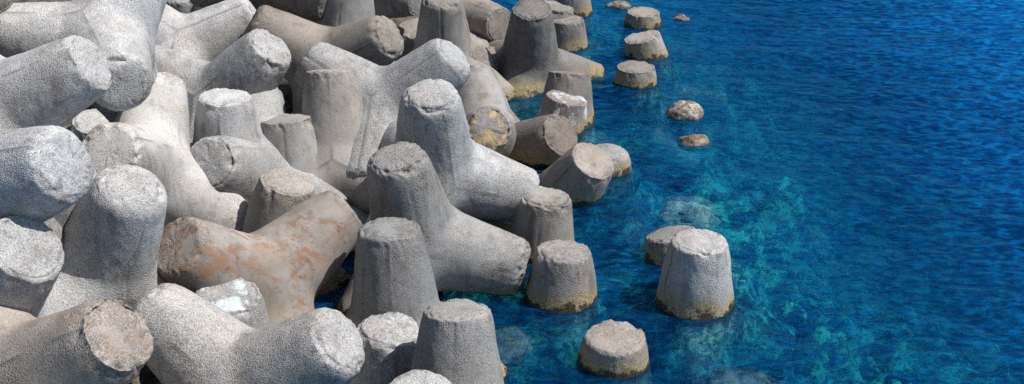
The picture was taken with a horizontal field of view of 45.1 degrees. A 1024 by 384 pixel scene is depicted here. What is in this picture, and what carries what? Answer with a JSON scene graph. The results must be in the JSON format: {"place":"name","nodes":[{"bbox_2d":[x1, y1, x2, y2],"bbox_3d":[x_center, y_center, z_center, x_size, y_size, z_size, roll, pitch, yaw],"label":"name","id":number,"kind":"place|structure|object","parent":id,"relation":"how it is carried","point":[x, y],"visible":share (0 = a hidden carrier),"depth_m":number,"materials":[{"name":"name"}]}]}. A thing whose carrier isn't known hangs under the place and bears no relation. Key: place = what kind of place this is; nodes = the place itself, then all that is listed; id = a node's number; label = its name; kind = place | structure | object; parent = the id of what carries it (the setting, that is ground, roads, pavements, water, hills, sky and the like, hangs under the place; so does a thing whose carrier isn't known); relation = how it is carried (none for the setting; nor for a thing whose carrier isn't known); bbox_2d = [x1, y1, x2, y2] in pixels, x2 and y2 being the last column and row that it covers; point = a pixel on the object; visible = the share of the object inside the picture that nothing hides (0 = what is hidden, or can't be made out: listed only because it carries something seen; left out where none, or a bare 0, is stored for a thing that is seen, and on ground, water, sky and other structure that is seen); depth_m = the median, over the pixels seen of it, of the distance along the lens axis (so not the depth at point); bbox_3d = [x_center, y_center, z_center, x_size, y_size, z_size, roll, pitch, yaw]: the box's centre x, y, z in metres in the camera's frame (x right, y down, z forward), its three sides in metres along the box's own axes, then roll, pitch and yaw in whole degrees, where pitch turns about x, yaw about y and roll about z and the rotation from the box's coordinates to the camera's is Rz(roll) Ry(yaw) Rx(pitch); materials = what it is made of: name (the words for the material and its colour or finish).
{"place":"outdoors","nodes":[
{"label":"outdoors","id":0,"kind":"place"},
{"bbox_2d":[491,0,1023,379],"bbox_3d":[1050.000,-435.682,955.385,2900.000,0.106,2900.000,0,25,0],"label":"sea water","id":1,"kind":"structure","parent":0,"point":[963,60],"depth_m":26.90,"materials":[{"name":"blue liquid"}]},
{"bbox_2d":[495,327,533,367],"bbox_3d":[-0.130,2.177,16.991,0.834,0.480,0.867,-14,28,-27],"label":"rock","id":2,"kind":"object","parent":1,"relation":"in","point":[515,348],"visible":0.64,"depth_m":16.75,"materials":[{"name":"stone"}]},
{"bbox_2d":[605,0,633,14],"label":"rock","id":3,"kind":"object","parent":1,"relation":"on","point":[616,5],"visible":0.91,"depth_m":30.98,"materials":[{"name":"grey stone"}]},
{"bbox_2d":[673,14,689,25],"bbox_3d":[4.157,-4.207,30.154,0.391,0.265,0.381,14,28,27],"label":"rock","id":4,"kind":"object","parent":1,"relation":"on","point":[679,17],"visible":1,"depth_m":30.05,"materials":[{"name":"beige stone"}]},
{"bbox_2d":[666,100,703,126],"bbox_3d":[3.422,-1.552,24.386,0.756,0.533,0.698,0,25,0],"label":"rock","id":5,"kind":"object","parent":1,"relation":"on","point":[685,113],"visible":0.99,"depth_m":24.15,"materials":[{"name":"grey stone"}]},
{"bbox_2d":[655,201,721,231],"bbox_3d":[2.967,0.480,20.752,1.065,0.611,0.958,9,26,18],"label":"rock","id":6,"kind":"object","parent":1,"relation":"in","point":[695,215],"visible":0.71,"depth_m":20.52,"materials":[{"name":"stone"}]},
{"bbox_2d":[676,134,710,151],"bbox_3d":[3.406,-0.934,23.087,0.656,0.283,0.627,0,25,0],"label":"rock","id":7,"kind":"object","parent":1,"relation":"on","point":[687,143],"visible":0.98,"depth_m":22.92,"materials":[{"name":"beige stone"}]},
{"bbox_2d":[705,370,770,383],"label":"rock","id":8,"kind":"object","parent":1,"relation":"in","point":[736,377],"visible":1,"depth_m":16.02,"materials":[{"name":"stone"}]},
{"bbox_2d":[493,0,1023,383],"bbox_3d":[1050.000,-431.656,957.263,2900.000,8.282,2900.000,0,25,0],"label":"seabed","id":9,"kind":"structure","parent":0,"point":[834,278],"depth_m":26.64,"materials":[{"name":"teal stone"}]},
{"bbox_2d":[14,0,448,383],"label":"rubble mound","id":10,"kind":"object","parent":9,"relation":"on","point":[145,375],"visible":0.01,"depth_m":20.72,"materials":[{"name":"black stone"}]},
{"bbox_2d":[0,216,63,317],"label":"tetrapod","id":11,"kind":"object","parent":10,"relation":"on","point":[31,257],"visible":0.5,"depth_m":12.50,"materials":[{"name":"concrete"}]},
{"bbox_2d":[54,174,96,229],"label":"tetrapod","id":12,"kind":"object","parent":10,"relation":"on","point":[62,218],"visible":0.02,"depth_m":14.29,"materials":[{"name":"concrete"}]},
{"bbox_2d":[0,35,111,128],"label":"tetrapod","id":13,"kind":"object","parent":12,"relation":"on","point":[63,82],"visible":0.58,"depth_m":15.62,"materials":[{"name":"concrete"}]},
{"bbox_2d":[0,298,153,383],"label":"tetrapod","id":14,"kind":"object","parent":10,"relation":"on","point":[106,341],"visible":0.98,"depth_m":11.68,"materials":[{"name":"concrete"}]},
{"bbox_2d":[70,109,109,140],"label":"tetrapod","id":15,"kind":"object","parent":10,"relation":"on","point":[84,124],"visible":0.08,"depth_m":21.54,"materials":[{"name":"concrete"}]},
{"bbox_2d":[82,72,248,230],"bbox_3d":[-5.348,-0.253,17.947,2.460,2.474,2.477,-22,33,-39],"label":"tetrapod","id":16,"kind":"object","parent":10,"relation":"on","point":[151,133],"visible":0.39,"depth_m":17.65,"materials":[{"name":"concrete"}]},
{"bbox_2d":[0,0,166,122],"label":"tetrapod","id":17,"kind":"object","parent":16,"relation":"on","point":[121,34],"visible":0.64,"depth_m":17.09,"materials":[{"name":"concrete"}]},
{"bbox_2d":[0,0,14,13],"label":"tetrapod","id":18,"kind":"object","parent":17,"relation":"on","point":[5,5],"visible":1,"depth_m":16.71,"materials":[{"name":"concrete"}]},
{"bbox_2d":[166,0,194,13],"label":"tetrapod","id":19,"kind":"object","parent":10,"relation":"on","point":[184,6],"visible":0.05,"depth_m":25.03,"materials":[{"name":"concrete"}]},
{"bbox_2d":[155,0,255,61],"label":"tetrapod","id":20,"kind":"object","parent":10,"relation":"on","point":[210,33],"visible":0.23,"depth_m":22.37,"materials":[{"name":"concrete"}]},
{"bbox_2d":[158,278,270,383],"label":"tetrapod","id":21,"kind":"object","parent":10,"relation":"on","point":[242,300],"visible":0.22,"depth_m":14.89,"materials":[{"name":"concrete"}]},
{"bbox_2d":[50,164,167,309],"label":"tetrapod","id":22,"kind":"object","parent":21,"relation":"on","point":[113,231],"visible":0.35,"depth_m":14.19,"materials":[{"name":"concrete"}]},
{"bbox_2d":[0,125,94,244],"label":"tetrapod","id":23,"kind":"object","parent":22,"relation":"on","point":[46,175],"visible":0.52,"depth_m":12.50,"materials":[{"name":"concrete"}]},
{"bbox_2d":[155,29,290,147],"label":"tetrapod","id":24,"kind":"object","parent":10,"relation":"on","point":[255,61],"visible":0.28,"depth_m":19.64,"materials":[{"name":"concrete"}]},
{"bbox_2d":[192,88,263,145],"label":"tetrapod","id":25,"kind":"object","parent":10,"relation":"on","point":[226,112],"visible":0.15,"depth_m":18.49,"materials":[{"name":"concrete"}]},
{"bbox_2d":[132,283,364,383],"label":"tetrapod","id":26,"kind":"object","parent":10,"relation":"on","point":[197,339],"visible":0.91,"depth_m":13.61,"materials":[{"name":"concrete"}]},
{"bbox_2d":[157,190,361,323],"bbox_3d":[-3.362,1.269,16.237,2.746,2.736,2.460,0,25,-1],"label":"tetrapod","id":27,"kind":"object","parent":10,"relation":"on","point":[288,263],"visible":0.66,"depth_m":15.71,"materials":[{"name":"concrete"}]},
{"bbox_2d":[190,87,350,205],"bbox_3d":[-4.092,-0.073,19.350,2.622,2.663,2.646,21,32,37],"label":"tetrapod","id":28,"kind":"object","parent":10,"relation":"on","point":[239,166],"visible":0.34,"depth_m":18.22,"materials":[{"name":"concrete"}]},
{"bbox_2d":[241,169,314,232],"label":"tetrapod","id":29,"kind":"object","parent":10,"relation":"on","point":[277,193],"visible":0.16,"depth_m":17.69,"materials":[{"name":"concrete"}]},
{"bbox_2d":[261,113,368,271],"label":"tetrapod","id":30,"kind":"object","parent":10,"relation":"on","point":[291,137],"visible":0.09,"depth_m":19.14,"materials":[{"name":"concrete"}]},
{"bbox_2d":[242,5,403,112],"bbox_3d":[-2.945,-2.484,22.543,2.523,2.981,2.707,-21,8,35],"label":"tetrapod","id":31,"kind":"object","parent":10,"relation":"on","point":[378,40],"visible":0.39,"depth_m":21.75,"materials":[{"name":"concrete"}]},
{"bbox_2d":[278,0,394,95],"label":"tetrapod","id":32,"kind":"object","parent":31,"relation":"on","point":[339,12],"visible":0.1,"depth_m":23.64,"materials":[{"name":"concrete"}]},
{"bbox_2d":[190,0,327,20],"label":"tetrapod","id":33,"kind":"object","parent":32,"relation":"on","point":[311,9],"visible":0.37,"depth_m":23.68,"materials":[{"name":"concrete"}]},
{"bbox_2d":[314,265,350,309],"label":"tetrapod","id":34,"kind":"object","parent":10,"relation":"on","point":[330,293],"visible":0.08,"depth_m":17.90,"materials":[{"name":"concrete"}]},
{"bbox_2d":[302,69,369,213],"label":"tetrapod","id":35,"kind":"object","parent":10,"relation":"on","point":[332,106],"visible":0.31,"depth_m":19.38,"materials":[{"name":"concrete"}]},
{"bbox_2d":[349,312,418,383],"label":"tetrapod","id":36,"kind":"object","parent":10,"relation":"on","point":[389,339],"visible":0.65,"depth_m":15.15,"materials":[{"name":"concrete"}]},
{"bbox_2d":[395,18,418,60],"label":"tetrapod","id":37,"kind":"object","parent":10,"relation":"on","point":[407,29],"visible":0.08,"depth_m":26.52,"materials":[{"name":"concrete"}]},
{"bbox_2d":[389,369,451,383],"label":"tetrapod","id":38,"kind":"object","parent":10,"relation":"on","point":[414,376],"visible":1,"depth_m":13.60,"materials":[{"name":"concrete"}]},
{"bbox_2d":[411,298,503,383],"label":"tetrapod","id":39,"kind":"object","parent":38,"relation":"on","point":[456,342],"visible":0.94,"depth_m":14.28,"materials":[{"name":"concrete"}]},
{"bbox_2d":[345,219,509,276],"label":"tetrapod","id":40,"kind":"object","parent":10,"relation":"on","point":[504,225],"visible":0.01,"depth_m":19.44,"materials":[{"name":"concrete"}]},
{"bbox_2d":[295,38,470,176],"bbox_3d":[-2.068,-1.308,20.394,2.453,2.641,2.634,-14,28,-27],"label":"tetrapod","id":41,"kind":"object","parent":40,"relation":"on","point":[383,88],"visible":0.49,"depth_m":19.66,"materials":[{"name":"concrete"}]},
{"bbox_2d":[345,217,510,383],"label":"tetrapod","id":42,"kind":"object","parent":10,"relation":"on","point":[393,271],"visible":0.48,"depth_m":15.79,"materials":[{"name":"concrete"}]},
{"bbox_2d":[336,141,530,315],"bbox_3d":[-1.577,0.608,17.503,2.964,2.521,2.671,21,48,35],"label":"tetrapod","id":43,"kind":"object","parent":42,"relation":"on","point":[468,253],"visible":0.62,"depth_m":17.28,"materials":[{"name":"concrete"}]},
{"bbox_2d":[365,78,539,223],"bbox_3d":[-0.909,-0.563,18.605,2.684,2.517,2.986,1,45,0],"label":"tetrapod","id":44,"kind":"object","parent":43,"relation":"on","point":[478,181],"visible":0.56,"depth_m":18.21,"materials":[{"name":"concrete"}]},
{"bbox_2d":[470,33,488,47],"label":"tetrapod","id":45,"kind":"object","parent":10,"relation":"on","point":[475,38],"visible":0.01,"depth_m":26.48,"materials":[{"name":"concrete"}]},
{"bbox_2d":[468,42,493,67],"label":"tetrapod","id":46,"kind":"object","parent":10,"relation":"on","point":[479,52],"visible":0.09,"depth_m":25.09,"materials":[{"name":"concrete"}]},
{"bbox_2d":[412,0,515,104],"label":"tetrapod","id":47,"kind":"object","parent":46,"relation":"on","point":[443,19],"visible":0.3,"depth_m":24.53,"materials":[{"name":"concrete"}]},
{"bbox_2d":[458,65,516,157],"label":"tetrapod","id":48,"kind":"object","parent":10,"relation":"on","point":[491,119],"visible":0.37,"depth_m":21.88,"materials":[{"name":"concrete"}]},
{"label":"tetrapod","id":49,"kind":"object","parent":10,"relation":"on","visible":0},
{"bbox_2d":[389,0,510,41],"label":"tetrapod","id":50,"kind":"object","parent":49,"relation":"on","point":[488,20],"visible":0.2,"depth_m":26.62,"materials":[{"name":"concrete"}]},
{"bbox_2d":[487,46,497,71],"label":"tetrapod","id":51,"kind":"object","parent":9,"relation":"on","point":[491,50],"visible":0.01,"depth_m":26.01,"materials":[{"name":"concrete"}]},
{"bbox_2d":[488,0,604,120],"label":"tetrapod","id":52,"kind":"object","parent":51,"relation":"on","point":[530,54],"visible":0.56,"depth_m":25.23,"materials":[{"name":"concrete"}]},
{"bbox_2d":[439,186,605,329],"bbox_3d":[0.145,1.196,19.246,2.708,2.530,3.038,-5,27,-23],"label":"tetrapod","id":53,"kind":"object","parent":9,"relation":"on","point":[542,214],"visible":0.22,"depth_m":18.73,"materials":[{"name":"concrete"}]},
{"bbox_2d":[509,109,577,173],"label":"tetrapod","id":54,"kind":"object","parent":9,"relation":"on","point":[544,142],"visible":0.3,"depth_m":21.87,"materials":[{"name":"concrete"}]},
{"bbox_2d":[544,0,573,18],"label":"tetrapod","id":55,"kind":"object","parent":9,"relation":"on","point":[560,11],"visible":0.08,"depth_m":28.08,"materials":[{"name":"concrete"}]},
{"bbox_2d":[509,142,613,244],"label":"tetrapod","id":56,"kind":"object","parent":9,"relation":"on","point":[580,174],"visible":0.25,"depth_m":20.46,"materials":[{"name":"concrete"}]},
{"bbox_2d":[536,90,586,142],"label":"tetrapod","id":57,"kind":"object","parent":9,"relation":"on","point":[572,109],"visible":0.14,"depth_m":23.26,"materials":[{"name":"concrete"}]},
{"bbox_2d":[508,239,653,383],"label":"tetrapod","id":58,"kind":"object","parent":9,"relation":"on","point":[557,318],"visible":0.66,"depth_m":17.47,"materials":[{"name":"concrete"}]},
{"bbox_2d":[554,15,611,126],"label":"tetrapod","id":59,"kind":"object","parent":9,"relation":"on","point":[571,34],"visible":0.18,"depth_m":27.84,"materials":[{"name":"concrete"}]},
{"bbox_2d":[554,0,616,69],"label":"tetrapod","id":60,"kind":"object","parent":9,"relation":"on","point":[582,9],"visible":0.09,"depth_m":30.42,"materials":[{"name":"concrete"}]},
{"bbox_2d":[540,71,640,192],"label":"tetrapod","id":61,"kind":"object","parent":9,"relation":"on","point":[575,83],"visible":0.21,"depth_m":23.72,"materials":[{"name":"concrete"}]},
{"bbox_2d":[571,319,651,383],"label":"tetrapod","id":62,"kind":"object","parent":9,"relation":"on","point":[612,352],"visible":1,"depth_m":15.98,"materials":[{"name":"concrete"}]},
{"bbox_2d":[586,143,655,283],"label":"tetrapod","id":63,"kind":"object","parent":9,"relation":"on","point":[620,257],"visible":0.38,"depth_m":21.80,"materials":[{"name":"concrete"}]},
{"bbox_2d":[604,6,688,84],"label":"tetrapod","id":64,"kind":"object","parent":9,"relation":"on","point":[638,19],"visible":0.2,"depth_m":29.56,"materials":[{"name":"concrete"}]},
{"bbox_2d":[596,60,705,188],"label":"tetrapod","id":65,"kind":"object","parent":9,"relation":"on","point":[634,78],"visible":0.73,"depth_m":25.85,"materials":[{"name":"concrete"}]},
{"bbox_2d":[624,30,728,125],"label":"tetrapod","id":66,"kind":"object","parent":9,"relation":"on","point":[648,47],"visible":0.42,"depth_m":27.58,"materials":[{"name":"concrete"}]},
{"bbox_2d":[599,229,791,383],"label":"tetrapod","id":67,"kind":"object","parent":9,"relation":"on","point":[691,319],"visible":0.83,"depth_m":17.31,"materials":[{"name":"concrete"}]},
{"bbox_2d":[644,225,795,383],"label":"tetrapod","id":68,"kind":"object","parent":9,"relation":"on","point":[656,243],"visible":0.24,"depth_m":18.72,"materials":[{"name":"concrete"}]},
{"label":"tetrapod","id":69,"kind":"object","parent":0,"visible":0},
{"bbox_2d":[306,0,421,22],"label":"tetrapod","id":70,"kind":"object","parent":69,"relation":"on","point":[396,8],"visible":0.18,"depth_m":25.77,"materials":[{"name":"concrete"}]}
]}

